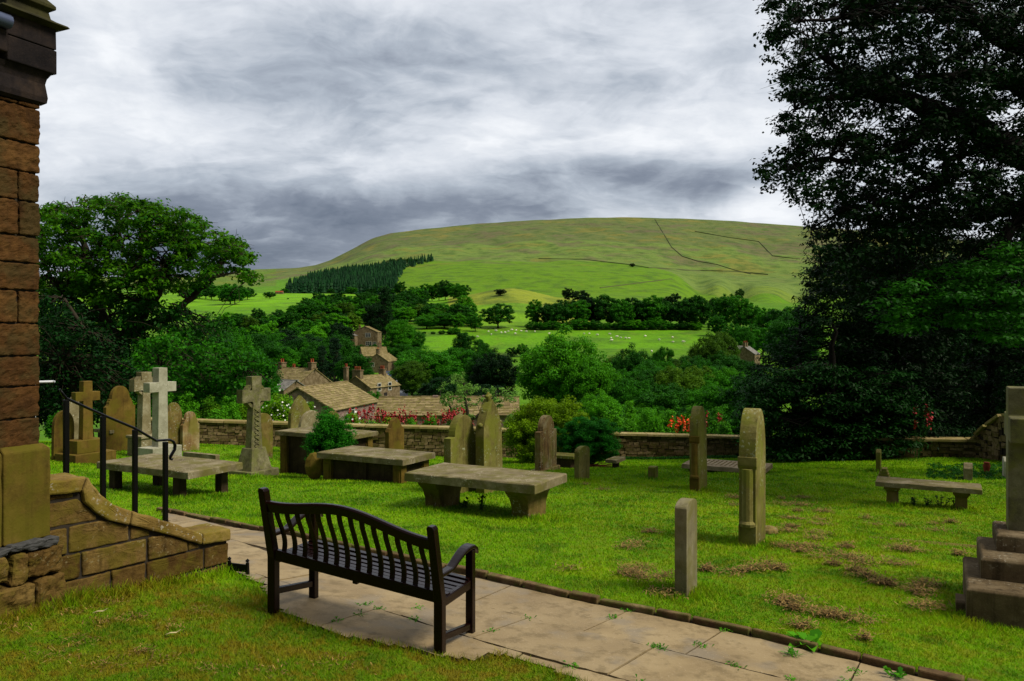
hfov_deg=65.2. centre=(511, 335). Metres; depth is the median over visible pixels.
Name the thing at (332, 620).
weed
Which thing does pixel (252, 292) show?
tree
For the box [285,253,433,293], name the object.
conifer plantation
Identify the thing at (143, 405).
wheel cross
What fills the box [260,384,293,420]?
shrub
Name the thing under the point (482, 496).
weed
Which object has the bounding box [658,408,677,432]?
shrub
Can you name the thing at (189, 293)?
tree
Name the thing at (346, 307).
tree
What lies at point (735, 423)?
shrub
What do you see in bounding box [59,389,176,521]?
handrail
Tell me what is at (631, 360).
tree
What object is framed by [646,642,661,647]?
weed
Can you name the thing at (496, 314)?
tree
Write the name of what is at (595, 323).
bush
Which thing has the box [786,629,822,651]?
weed
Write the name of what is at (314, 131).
sky
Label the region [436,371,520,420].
apple tree
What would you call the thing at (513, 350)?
bush
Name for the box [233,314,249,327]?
tree
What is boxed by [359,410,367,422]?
flower plant
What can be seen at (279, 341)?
tree
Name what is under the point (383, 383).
cottage
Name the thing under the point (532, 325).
bush
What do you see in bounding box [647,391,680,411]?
tree
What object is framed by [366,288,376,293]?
tree
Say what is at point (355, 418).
shrub
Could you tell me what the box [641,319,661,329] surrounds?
bush
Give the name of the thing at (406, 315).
tree
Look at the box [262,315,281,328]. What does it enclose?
tree
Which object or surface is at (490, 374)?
tree
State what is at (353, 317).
tree
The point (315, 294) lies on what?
tree
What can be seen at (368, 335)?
farmhouse
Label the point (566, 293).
bush
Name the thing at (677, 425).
flower plant
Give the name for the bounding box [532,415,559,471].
headstone
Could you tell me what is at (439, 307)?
tree
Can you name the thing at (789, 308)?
tree
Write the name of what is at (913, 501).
weed
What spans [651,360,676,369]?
tree
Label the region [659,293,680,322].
tree
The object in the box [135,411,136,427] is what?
shrub
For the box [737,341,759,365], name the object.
cottage
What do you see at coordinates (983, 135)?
beech tree
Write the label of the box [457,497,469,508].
weed
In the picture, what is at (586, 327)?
bush
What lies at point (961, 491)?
table tomb
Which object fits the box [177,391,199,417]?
shrub
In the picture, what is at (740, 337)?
tree
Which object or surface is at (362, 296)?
tree
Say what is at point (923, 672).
kerb
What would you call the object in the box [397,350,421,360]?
tree
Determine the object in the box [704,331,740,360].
tree
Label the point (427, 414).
flower plant
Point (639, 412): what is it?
tree
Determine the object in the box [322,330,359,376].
tree
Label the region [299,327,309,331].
tree
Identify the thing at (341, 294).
tree
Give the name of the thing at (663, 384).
tree
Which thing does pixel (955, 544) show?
sunken slab
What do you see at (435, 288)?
tree
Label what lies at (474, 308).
tree
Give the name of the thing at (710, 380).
tree
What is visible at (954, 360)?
tree
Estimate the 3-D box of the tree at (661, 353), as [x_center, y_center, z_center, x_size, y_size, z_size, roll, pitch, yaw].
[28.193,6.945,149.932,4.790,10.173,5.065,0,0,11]
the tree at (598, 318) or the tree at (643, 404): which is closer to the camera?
the tree at (643, 404)
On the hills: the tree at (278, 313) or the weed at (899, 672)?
the tree at (278, 313)
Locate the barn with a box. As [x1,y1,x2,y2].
[283,381,377,423]
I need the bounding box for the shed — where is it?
[350,334,357,345]
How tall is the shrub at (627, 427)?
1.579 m
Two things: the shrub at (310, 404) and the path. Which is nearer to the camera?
the path
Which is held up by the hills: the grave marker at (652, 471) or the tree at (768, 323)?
the tree at (768, 323)
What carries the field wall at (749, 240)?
on the hills
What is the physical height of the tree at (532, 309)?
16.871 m
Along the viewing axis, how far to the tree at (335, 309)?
468.18 m
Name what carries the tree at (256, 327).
on the hills
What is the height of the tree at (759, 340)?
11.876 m
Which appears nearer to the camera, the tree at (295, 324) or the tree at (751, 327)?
the tree at (751, 327)
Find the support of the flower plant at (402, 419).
on the ground at (802, 580)
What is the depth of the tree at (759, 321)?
398.80 m
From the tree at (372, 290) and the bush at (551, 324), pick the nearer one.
the bush at (551, 324)
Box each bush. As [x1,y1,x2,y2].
[382,343,391,348]
[448,327,460,333]
[473,339,481,344]
[504,347,518,356]
[516,343,529,354]
[524,322,539,329]
[536,322,548,329]
[544,320,560,329]
[561,288,573,299]
[563,320,579,329]
[569,290,590,300]
[570,319,590,329]
[580,321,596,329]
[588,320,602,329]
[600,322,613,329]
[611,323,622,329]
[616,320,636,329]
[623,319,642,329]
[634,322,647,329]
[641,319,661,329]
[650,320,674,329]
[665,323,675,329]
[673,323,683,329]
[679,321,695,329]
[689,322,704,329]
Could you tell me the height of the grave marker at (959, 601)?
0.306 m
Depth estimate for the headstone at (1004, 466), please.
17.88 m
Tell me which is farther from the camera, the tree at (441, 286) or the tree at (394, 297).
the tree at (441, 286)
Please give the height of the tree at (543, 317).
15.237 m
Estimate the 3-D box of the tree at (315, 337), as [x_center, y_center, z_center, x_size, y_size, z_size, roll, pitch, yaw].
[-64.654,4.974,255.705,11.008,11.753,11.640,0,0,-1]
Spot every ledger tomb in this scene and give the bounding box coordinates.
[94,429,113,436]
[183,451,219,459]
[557,452,573,468]
[605,456,625,467]
[682,459,772,472]
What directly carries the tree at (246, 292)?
on the hills
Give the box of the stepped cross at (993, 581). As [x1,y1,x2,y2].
[963,386,1023,629]
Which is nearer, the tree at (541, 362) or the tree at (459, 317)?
the tree at (541, 362)
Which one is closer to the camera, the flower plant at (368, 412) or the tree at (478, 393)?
the flower plant at (368, 412)
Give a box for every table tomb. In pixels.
[96,453,242,497]
[404,462,566,518]
[875,476,982,509]
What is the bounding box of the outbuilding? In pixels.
[374,395,519,427]
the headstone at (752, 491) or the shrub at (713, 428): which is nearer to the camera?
the headstone at (752, 491)
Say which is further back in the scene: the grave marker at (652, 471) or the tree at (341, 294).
the tree at (341, 294)
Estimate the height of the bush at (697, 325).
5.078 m
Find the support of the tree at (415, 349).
on the hills
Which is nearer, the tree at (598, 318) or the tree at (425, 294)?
the tree at (598, 318)
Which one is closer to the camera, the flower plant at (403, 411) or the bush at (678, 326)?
the flower plant at (403, 411)
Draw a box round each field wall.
[539,258,647,267]
[600,278,671,287]
[648,267,767,274]
[655,220,750,273]
[695,231,798,258]
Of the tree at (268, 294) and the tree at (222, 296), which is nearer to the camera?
the tree at (222, 296)
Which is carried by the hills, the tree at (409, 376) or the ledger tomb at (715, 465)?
the tree at (409, 376)
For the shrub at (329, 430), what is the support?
on the ground at (802, 580)
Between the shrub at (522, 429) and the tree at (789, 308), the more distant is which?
the tree at (789, 308)
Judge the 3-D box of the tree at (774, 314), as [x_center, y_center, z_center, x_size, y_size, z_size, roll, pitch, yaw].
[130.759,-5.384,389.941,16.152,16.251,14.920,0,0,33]
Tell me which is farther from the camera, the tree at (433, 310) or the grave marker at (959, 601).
the tree at (433, 310)
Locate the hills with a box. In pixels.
[37,217,1018,440]
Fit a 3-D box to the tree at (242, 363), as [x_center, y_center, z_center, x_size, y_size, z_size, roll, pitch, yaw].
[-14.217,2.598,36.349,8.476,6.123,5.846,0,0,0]
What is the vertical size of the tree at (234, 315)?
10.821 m
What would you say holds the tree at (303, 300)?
on the hills
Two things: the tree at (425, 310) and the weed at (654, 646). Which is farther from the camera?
the tree at (425, 310)
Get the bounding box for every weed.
[331,616,343,622]
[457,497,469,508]
[477,491,486,509]
[562,660,578,668]
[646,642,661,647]
[692,640,714,647]
[725,661,746,669]
[778,646,805,657]
[785,674,794,680]
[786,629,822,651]
[847,666,866,675]
[883,666,906,678]
[909,497,919,504]
[923,498,933,505]
[933,495,952,505]
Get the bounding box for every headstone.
[51,410,73,460]
[70,397,78,438]
[103,386,134,450]
[168,402,181,444]
[180,411,198,450]
[261,413,272,457]
[288,395,309,428]
[298,410,320,427]
[385,417,403,449]
[444,414,475,492]
[476,392,502,493]
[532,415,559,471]
[574,446,589,480]
[675,498,696,597]
[689,406,706,490]
[738,408,765,546]
[876,449,880,471]
[963,462,972,479]
[1002,456,1005,477]
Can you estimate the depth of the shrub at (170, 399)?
31.92 m
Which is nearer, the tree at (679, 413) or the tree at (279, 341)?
the tree at (679, 413)
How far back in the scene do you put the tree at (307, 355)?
176.14 m
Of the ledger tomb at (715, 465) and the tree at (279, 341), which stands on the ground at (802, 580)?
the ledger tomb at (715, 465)
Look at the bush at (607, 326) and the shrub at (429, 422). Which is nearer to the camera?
the shrub at (429, 422)
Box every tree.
[35,288,152,436]
[120,326,283,418]
[177,290,202,299]
[183,312,244,392]
[202,284,215,299]
[209,286,225,299]
[214,283,232,300]
[215,287,240,303]
[215,312,237,327]
[222,284,245,304]
[222,317,254,350]
[223,313,247,328]
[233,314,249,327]
[236,392,292,412]
[237,288,250,300]
[238,326,267,335]
[240,316,259,328]
[243,287,256,299]
[244,348,283,393]
[245,324,272,335]
[245,333,274,356]
[249,308,266,318]
[255,318,278,328]
[255,343,291,364]
[259,320,277,332]
[262,292,275,298]
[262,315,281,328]
[266,342,308,367]
[268,329,286,338]
[269,309,285,317]
[271,330,288,336]
[271,340,284,347]
[276,314,290,328]
[276,335,302,343]
[277,327,294,335]
[282,338,304,352]
[283,310,302,326]
[286,304,312,319]
[287,325,305,331]
[289,320,309,329]
[292,328,300,335]
[293,338,317,365]
[294,334,317,343]
[295,297,311,312]
[296,319,321,329]
[297,300,320,316]
[298,327,326,338]
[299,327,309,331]
[299,333,323,339]
[299,340,334,374]
[306,312,327,321]
[309,312,325,324]
[309,339,354,376]
[310,322,328,335]
[311,298,324,309]
[312,292,321,299]
[313,297,329,308]
[316,294,330,301]
[316,305,337,313]
[316,346,328,378]
[320,314,333,324]
[320,325,330,336]
[321,304,343,314]
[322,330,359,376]
[322,337,342,381]
[325,293,337,298]
[326,288,335,293]
[326,313,351,327]
[327,322,353,341]
[329,297,346,303]
[331,300,345,310]
[333,302,354,313]
[333,353,374,379]
[335,291,348,301]
[345,312,362,329]
[346,287,357,293]
[347,297,364,303]
[353,292,370,302]
[355,301,372,318]
[355,309,367,318]
[361,302,392,338]
[362,291,376,296]
[365,296,380,304]
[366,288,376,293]
[367,390,382,398]
[373,286,395,343]
[380,294,401,304]
[382,319,415,348]
[385,306,405,320]
[387,344,463,385]
[389,360,431,395]
[390,343,412,357]
[391,293,407,303]
[391,300,407,308]
[394,281,406,292]
[395,307,416,320]
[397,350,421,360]
[399,303,419,321]
[400,289,411,294]
[404,293,418,302]
[404,301,419,320]
[407,286,421,294]
[407,327,426,348]
[407,346,426,354]
[409,298,428,306]
[412,288,424,299]
[412,376,459,395]
[413,304,425,316]
[413,314,440,328]
[416,288,430,299]
[417,284,434,296]
[420,304,435,314]
[426,286,438,299]
[428,303,446,312]
[429,308,441,315]
[432,281,442,297]
[433,312,455,328]
[435,346,473,391]
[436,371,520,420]
[437,280,451,299]
[440,304,458,314]
[444,283,456,298]
[446,303,472,322]
[447,283,467,300]
[448,313,466,328]
[451,332,471,362]
[455,295,475,306]
[457,384,502,395]
[458,285,471,297]
[463,303,477,313]
[463,352,490,385]
[464,312,477,325]
[466,313,483,331]
[468,347,520,393]
[470,340,495,359]
[479,303,514,327]
[494,289,506,295]
[515,323,613,404]
[525,299,541,322]
[535,303,557,322]
[544,303,570,323]
[551,299,576,321]
[554,355,624,403]
[564,299,591,319]
[575,295,597,320]
[575,392,626,425]
[575,394,616,416]
[586,407,639,424]
[590,296,606,321]
[593,293,619,323]
[602,352,623,370]
[606,377,651,406]
[608,299,635,328]
[610,342,653,373]
[616,368,639,380]
[621,297,644,320]
[622,400,656,423]
[630,301,655,321]
[630,359,659,378]
[632,373,686,386]
[633,363,674,396]
[633,382,689,410]
[634,407,681,432]
[637,295,665,323]
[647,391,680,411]
[650,405,684,425]
[651,346,674,364]
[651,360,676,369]
[654,365,704,391]
[656,300,675,323]
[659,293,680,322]
[667,406,715,433]
[669,297,696,323]
[670,359,690,367]
[671,355,702,368]
[678,355,720,374]
[681,383,737,427]
[682,364,718,386]
[682,364,728,371]
[687,331,729,362]
[688,294,711,329]
[694,366,734,391]
[703,350,745,373]
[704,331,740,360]
[705,297,722,320]
[706,315,728,332]
[707,405,739,433]
[712,294,737,325]
[713,366,745,387]
[714,373,786,424]
[718,356,743,371]
[722,323,744,335]
[726,295,753,326]
[728,322,943,462]
[731,248,890,460]
[732,327,755,348]
[734,288,744,298]
[736,360,756,371]
[739,304,765,324]
[744,323,759,344]
[749,327,767,355]
[750,0,1023,348]
[752,308,775,331]
[761,311,825,362]
[763,308,789,327]
[765,320,784,341]
[782,306,805,314]
[803,239,974,459]
[833,259,968,434]
[851,252,997,435]
[906,277,1018,435]
[914,232,1023,436]
[923,243,1023,436]
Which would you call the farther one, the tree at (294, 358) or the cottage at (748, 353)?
the cottage at (748, 353)
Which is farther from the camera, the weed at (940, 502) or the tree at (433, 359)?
the tree at (433, 359)
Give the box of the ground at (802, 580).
[0,444,1023,680]
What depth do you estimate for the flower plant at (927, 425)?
23.78 m
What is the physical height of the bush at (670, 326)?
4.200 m
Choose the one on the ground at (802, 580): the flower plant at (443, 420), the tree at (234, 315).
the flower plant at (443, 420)
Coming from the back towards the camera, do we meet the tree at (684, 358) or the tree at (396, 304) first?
the tree at (396, 304)
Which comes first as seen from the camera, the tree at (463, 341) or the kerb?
the kerb
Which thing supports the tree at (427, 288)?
on the hills
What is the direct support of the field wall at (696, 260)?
on the hills
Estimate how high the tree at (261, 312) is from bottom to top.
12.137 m
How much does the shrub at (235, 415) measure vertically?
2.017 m
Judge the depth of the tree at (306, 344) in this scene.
180.76 m
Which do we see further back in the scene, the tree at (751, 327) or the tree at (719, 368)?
the tree at (751, 327)
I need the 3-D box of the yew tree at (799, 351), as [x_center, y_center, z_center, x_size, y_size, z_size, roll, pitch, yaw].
[10.159,0.846,27.015,6.451,8.122,4.405,0,0,0]
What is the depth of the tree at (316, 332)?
318.09 m
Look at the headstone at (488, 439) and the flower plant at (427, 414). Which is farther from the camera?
the flower plant at (427, 414)
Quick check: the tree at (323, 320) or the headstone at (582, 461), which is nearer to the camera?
the headstone at (582, 461)
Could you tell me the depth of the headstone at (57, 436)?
18.86 m
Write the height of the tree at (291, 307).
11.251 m
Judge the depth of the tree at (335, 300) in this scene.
563.47 m
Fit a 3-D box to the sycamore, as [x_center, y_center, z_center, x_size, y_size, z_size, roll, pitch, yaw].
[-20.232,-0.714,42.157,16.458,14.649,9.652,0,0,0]
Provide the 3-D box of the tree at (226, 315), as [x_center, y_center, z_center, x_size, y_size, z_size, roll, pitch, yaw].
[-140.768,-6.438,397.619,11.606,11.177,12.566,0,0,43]
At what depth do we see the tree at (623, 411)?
56.07 m
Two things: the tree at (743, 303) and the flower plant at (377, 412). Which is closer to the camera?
the flower plant at (377, 412)
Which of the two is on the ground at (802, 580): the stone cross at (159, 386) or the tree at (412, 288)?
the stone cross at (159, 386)
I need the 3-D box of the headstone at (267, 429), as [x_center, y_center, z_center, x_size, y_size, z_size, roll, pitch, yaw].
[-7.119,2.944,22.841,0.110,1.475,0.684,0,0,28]
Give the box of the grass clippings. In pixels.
[0,482,972,680]
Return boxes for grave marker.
[648,466,657,477]
[955,593,964,611]
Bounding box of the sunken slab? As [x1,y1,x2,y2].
[869,536,976,548]
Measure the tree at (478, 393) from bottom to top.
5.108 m
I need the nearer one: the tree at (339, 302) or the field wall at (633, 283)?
the tree at (339, 302)
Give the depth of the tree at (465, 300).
492.82 m
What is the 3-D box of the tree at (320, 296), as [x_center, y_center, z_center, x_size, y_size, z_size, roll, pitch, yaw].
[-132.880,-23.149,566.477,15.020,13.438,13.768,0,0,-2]
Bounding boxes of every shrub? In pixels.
[43,411,58,438]
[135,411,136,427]
[151,393,173,416]
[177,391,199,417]
[197,395,223,418]
[206,408,227,418]
[218,395,242,419]
[236,403,246,419]
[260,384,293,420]
[300,405,357,458]
[307,401,314,409]
[344,410,367,423]
[366,419,380,423]
[380,417,390,423]
[405,417,416,424]
[421,414,440,425]
[502,394,589,462]
[554,415,623,466]
[602,408,624,429]
[618,400,639,431]
[620,418,638,431]
[636,407,655,431]
[644,417,664,432]
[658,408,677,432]
[679,404,698,433]
[705,404,727,433]
[717,421,731,434]
[726,410,740,434]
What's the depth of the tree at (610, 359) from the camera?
146.16 m
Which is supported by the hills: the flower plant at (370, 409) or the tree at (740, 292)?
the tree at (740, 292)
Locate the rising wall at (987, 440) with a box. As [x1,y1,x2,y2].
[838,413,1005,460]
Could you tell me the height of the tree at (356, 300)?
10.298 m
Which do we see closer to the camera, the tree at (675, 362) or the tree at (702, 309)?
the tree at (675, 362)
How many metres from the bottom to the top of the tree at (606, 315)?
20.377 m
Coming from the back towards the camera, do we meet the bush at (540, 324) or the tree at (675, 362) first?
the bush at (540, 324)
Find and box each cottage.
[276,359,331,385]
[278,379,304,395]
[343,364,400,395]
[359,342,387,357]
[367,347,396,372]
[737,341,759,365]
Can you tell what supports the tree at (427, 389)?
on the hills
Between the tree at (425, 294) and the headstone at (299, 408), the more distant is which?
the tree at (425, 294)
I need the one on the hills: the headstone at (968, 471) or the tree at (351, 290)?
the tree at (351, 290)
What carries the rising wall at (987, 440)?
on the ground at (802, 580)
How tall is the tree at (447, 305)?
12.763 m
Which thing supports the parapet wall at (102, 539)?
on the ground at (802, 580)
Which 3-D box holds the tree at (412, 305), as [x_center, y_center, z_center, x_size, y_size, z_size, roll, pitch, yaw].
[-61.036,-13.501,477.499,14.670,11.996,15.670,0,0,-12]
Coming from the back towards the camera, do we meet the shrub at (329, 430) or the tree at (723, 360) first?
the tree at (723, 360)
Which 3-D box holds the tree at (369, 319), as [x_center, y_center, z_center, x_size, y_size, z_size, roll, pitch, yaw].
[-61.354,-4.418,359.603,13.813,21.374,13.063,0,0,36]
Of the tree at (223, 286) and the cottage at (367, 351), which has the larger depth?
the tree at (223, 286)
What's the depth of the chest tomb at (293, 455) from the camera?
18.89 m
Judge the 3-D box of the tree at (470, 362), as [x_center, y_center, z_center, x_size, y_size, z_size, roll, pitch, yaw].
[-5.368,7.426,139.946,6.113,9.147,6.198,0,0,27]
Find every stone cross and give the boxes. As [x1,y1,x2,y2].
[55,381,115,463]
[138,367,181,455]
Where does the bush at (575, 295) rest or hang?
on the hills
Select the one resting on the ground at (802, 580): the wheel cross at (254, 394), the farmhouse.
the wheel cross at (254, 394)
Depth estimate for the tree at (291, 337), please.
241.65 m
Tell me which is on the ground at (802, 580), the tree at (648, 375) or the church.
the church
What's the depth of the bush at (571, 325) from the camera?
432.19 m
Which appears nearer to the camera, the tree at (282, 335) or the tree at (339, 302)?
the tree at (282, 335)
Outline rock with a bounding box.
[766,525,777,534]
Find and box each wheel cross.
[126,372,152,456]
[228,376,278,476]
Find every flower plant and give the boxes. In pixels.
[346,408,369,422]
[358,404,374,421]
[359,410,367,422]
[374,407,395,423]
[374,409,389,423]
[391,415,406,424]
[398,406,415,424]
[409,411,429,423]
[430,409,444,425]
[440,414,448,425]
[444,409,455,422]
[451,408,465,419]
[667,415,689,432]
[706,410,723,433]
[913,404,932,458]
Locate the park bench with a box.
[258,487,478,655]
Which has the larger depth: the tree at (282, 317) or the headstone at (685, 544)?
the tree at (282, 317)
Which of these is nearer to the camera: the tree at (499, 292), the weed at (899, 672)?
the weed at (899, 672)
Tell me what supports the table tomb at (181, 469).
on the ground at (802, 580)
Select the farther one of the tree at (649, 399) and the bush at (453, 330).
the bush at (453, 330)
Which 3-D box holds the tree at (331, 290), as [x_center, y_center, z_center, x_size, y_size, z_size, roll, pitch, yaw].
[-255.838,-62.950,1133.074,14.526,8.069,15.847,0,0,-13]
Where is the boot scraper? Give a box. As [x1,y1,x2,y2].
[227,557,249,574]
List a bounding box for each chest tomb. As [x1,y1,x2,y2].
[275,426,377,474]
[317,445,434,483]
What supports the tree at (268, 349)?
on the hills
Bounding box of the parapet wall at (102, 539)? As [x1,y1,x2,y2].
[14,473,230,598]
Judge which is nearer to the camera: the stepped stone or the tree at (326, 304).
the stepped stone
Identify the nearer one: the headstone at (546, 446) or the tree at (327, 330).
the headstone at (546, 446)
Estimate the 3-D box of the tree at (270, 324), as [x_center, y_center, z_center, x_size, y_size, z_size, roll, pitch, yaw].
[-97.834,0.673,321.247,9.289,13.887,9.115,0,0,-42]
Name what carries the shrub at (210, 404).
on the ground at (802, 580)
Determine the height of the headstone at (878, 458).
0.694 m
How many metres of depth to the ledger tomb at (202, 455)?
19.71 m
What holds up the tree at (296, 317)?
on the hills
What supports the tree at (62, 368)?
on the ground at (802, 580)
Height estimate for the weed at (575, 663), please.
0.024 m
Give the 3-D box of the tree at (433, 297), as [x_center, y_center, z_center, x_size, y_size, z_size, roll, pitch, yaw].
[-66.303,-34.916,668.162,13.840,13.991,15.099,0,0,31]
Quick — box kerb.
[156,507,980,680]
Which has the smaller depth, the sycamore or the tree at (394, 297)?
the sycamore
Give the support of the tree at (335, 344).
on the hills
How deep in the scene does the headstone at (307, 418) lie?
23.92 m
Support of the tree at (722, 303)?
on the hills
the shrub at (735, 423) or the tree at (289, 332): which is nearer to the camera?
the shrub at (735, 423)
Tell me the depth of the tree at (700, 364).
109.43 m
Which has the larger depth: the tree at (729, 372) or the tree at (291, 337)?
the tree at (291, 337)
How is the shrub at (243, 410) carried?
on the ground at (802, 580)
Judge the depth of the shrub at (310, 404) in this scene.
33.07 m
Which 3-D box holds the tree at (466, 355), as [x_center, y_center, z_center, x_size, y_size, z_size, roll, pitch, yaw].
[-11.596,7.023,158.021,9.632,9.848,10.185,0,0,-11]
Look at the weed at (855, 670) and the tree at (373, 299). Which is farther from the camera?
the tree at (373, 299)
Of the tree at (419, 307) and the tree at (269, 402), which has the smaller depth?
the tree at (269, 402)
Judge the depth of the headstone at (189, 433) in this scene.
23.92 m
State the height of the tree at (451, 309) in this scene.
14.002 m
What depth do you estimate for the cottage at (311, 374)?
113.29 m
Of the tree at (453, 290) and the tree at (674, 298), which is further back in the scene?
the tree at (453, 290)
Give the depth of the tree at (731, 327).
329.00 m
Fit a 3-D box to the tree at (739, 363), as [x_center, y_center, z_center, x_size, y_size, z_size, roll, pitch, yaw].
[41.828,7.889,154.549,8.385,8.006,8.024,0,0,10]
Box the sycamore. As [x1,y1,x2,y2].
[35,191,266,427]
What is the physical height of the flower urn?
0.330 m
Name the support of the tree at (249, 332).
on the hills
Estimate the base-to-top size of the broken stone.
0.572 m
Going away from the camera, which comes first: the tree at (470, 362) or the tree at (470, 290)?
the tree at (470, 362)
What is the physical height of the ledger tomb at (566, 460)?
0.726 m
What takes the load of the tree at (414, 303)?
on the hills
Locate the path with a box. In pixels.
[161,512,933,680]
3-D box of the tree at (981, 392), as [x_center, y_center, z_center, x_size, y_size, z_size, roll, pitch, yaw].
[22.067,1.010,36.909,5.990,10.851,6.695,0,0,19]
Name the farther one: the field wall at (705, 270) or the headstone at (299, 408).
the field wall at (705, 270)
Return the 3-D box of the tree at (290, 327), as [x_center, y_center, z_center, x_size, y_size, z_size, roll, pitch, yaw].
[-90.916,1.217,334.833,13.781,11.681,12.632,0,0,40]
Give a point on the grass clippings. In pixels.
(826, 612)
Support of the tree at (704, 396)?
on the hills
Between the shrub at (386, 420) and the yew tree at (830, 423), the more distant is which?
the shrub at (386, 420)
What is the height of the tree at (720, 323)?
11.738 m
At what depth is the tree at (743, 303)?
428.33 m
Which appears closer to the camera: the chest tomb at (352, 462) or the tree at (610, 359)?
the chest tomb at (352, 462)
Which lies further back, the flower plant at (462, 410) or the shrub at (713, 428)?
the shrub at (713, 428)
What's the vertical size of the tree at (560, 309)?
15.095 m
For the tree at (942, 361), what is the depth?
35.40 m
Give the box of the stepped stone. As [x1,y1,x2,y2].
[877,467,889,476]
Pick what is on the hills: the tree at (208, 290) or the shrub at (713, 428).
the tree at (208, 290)
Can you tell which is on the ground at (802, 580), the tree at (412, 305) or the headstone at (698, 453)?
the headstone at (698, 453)
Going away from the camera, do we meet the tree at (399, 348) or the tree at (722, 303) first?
the tree at (399, 348)
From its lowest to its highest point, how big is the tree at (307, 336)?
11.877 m
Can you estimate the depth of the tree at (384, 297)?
343.42 m
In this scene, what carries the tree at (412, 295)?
on the hills
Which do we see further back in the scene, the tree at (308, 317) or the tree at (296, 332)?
the tree at (308, 317)
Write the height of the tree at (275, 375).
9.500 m
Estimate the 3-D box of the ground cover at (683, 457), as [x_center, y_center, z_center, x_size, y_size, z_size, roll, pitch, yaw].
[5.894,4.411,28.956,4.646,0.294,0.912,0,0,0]
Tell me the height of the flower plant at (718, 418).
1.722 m
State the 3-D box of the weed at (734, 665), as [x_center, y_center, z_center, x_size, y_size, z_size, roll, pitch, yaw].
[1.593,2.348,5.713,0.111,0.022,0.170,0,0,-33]
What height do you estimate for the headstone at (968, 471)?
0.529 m
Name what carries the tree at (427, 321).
on the hills
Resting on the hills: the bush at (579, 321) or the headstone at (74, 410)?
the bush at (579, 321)
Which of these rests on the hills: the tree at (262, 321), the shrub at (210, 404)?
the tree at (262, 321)
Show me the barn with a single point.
(340, 398)
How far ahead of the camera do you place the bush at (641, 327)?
431.17 m
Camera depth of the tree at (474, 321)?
421.15 m
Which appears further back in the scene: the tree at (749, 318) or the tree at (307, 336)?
the tree at (749, 318)
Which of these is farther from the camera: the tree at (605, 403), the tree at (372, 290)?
the tree at (372, 290)
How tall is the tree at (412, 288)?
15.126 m
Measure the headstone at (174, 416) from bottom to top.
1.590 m
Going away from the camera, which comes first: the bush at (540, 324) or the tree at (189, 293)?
the bush at (540, 324)
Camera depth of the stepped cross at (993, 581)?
7.32 m
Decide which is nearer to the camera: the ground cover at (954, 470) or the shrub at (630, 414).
the ground cover at (954, 470)
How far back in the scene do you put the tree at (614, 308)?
435.08 m
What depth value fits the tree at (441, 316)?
432.68 m
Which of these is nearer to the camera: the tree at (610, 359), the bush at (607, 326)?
the tree at (610, 359)
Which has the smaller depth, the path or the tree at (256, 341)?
the path
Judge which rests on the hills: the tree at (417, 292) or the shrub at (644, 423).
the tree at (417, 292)
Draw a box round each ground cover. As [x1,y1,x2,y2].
[621,455,737,459]
[926,462,1005,479]
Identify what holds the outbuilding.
on the hills
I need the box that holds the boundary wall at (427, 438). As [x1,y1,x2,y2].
[151,417,822,457]
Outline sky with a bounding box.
[35,0,1023,276]
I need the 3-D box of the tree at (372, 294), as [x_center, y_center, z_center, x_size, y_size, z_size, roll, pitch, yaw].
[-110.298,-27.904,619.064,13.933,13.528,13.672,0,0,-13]
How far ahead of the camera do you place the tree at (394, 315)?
457.36 m
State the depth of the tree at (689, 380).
88.97 m
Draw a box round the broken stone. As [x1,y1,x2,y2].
[305,452,322,479]
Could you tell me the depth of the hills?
1865.15 m
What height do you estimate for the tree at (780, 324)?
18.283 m
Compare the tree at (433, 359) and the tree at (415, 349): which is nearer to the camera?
the tree at (433, 359)
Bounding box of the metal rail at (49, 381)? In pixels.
[35,380,54,416]
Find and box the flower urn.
[983,462,990,472]
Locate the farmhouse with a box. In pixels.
[353,326,381,346]
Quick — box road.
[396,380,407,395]
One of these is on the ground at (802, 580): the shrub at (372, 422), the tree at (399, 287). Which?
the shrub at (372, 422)
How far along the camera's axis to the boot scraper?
7.28 m
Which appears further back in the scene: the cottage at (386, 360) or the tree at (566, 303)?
the tree at (566, 303)
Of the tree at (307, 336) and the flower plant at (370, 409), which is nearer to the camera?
the flower plant at (370, 409)
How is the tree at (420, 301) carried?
on the hills
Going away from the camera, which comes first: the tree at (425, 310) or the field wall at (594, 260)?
the tree at (425, 310)
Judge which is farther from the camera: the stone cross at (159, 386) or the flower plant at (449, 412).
the flower plant at (449, 412)
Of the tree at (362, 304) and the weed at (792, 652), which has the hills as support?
the tree at (362, 304)
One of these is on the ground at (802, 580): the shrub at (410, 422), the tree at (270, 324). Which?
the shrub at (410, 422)
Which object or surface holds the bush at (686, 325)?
on the hills
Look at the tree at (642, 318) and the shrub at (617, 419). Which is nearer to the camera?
the shrub at (617, 419)
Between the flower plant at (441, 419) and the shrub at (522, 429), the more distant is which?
the flower plant at (441, 419)
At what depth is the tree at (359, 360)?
158.86 m
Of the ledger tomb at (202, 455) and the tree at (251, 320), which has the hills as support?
the tree at (251, 320)
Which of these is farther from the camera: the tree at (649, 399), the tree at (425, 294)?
the tree at (425, 294)
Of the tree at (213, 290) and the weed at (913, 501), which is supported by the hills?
the tree at (213, 290)
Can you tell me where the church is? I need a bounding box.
[0,0,69,617]
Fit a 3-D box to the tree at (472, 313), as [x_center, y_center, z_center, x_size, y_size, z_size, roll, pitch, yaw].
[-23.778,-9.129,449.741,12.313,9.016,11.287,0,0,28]

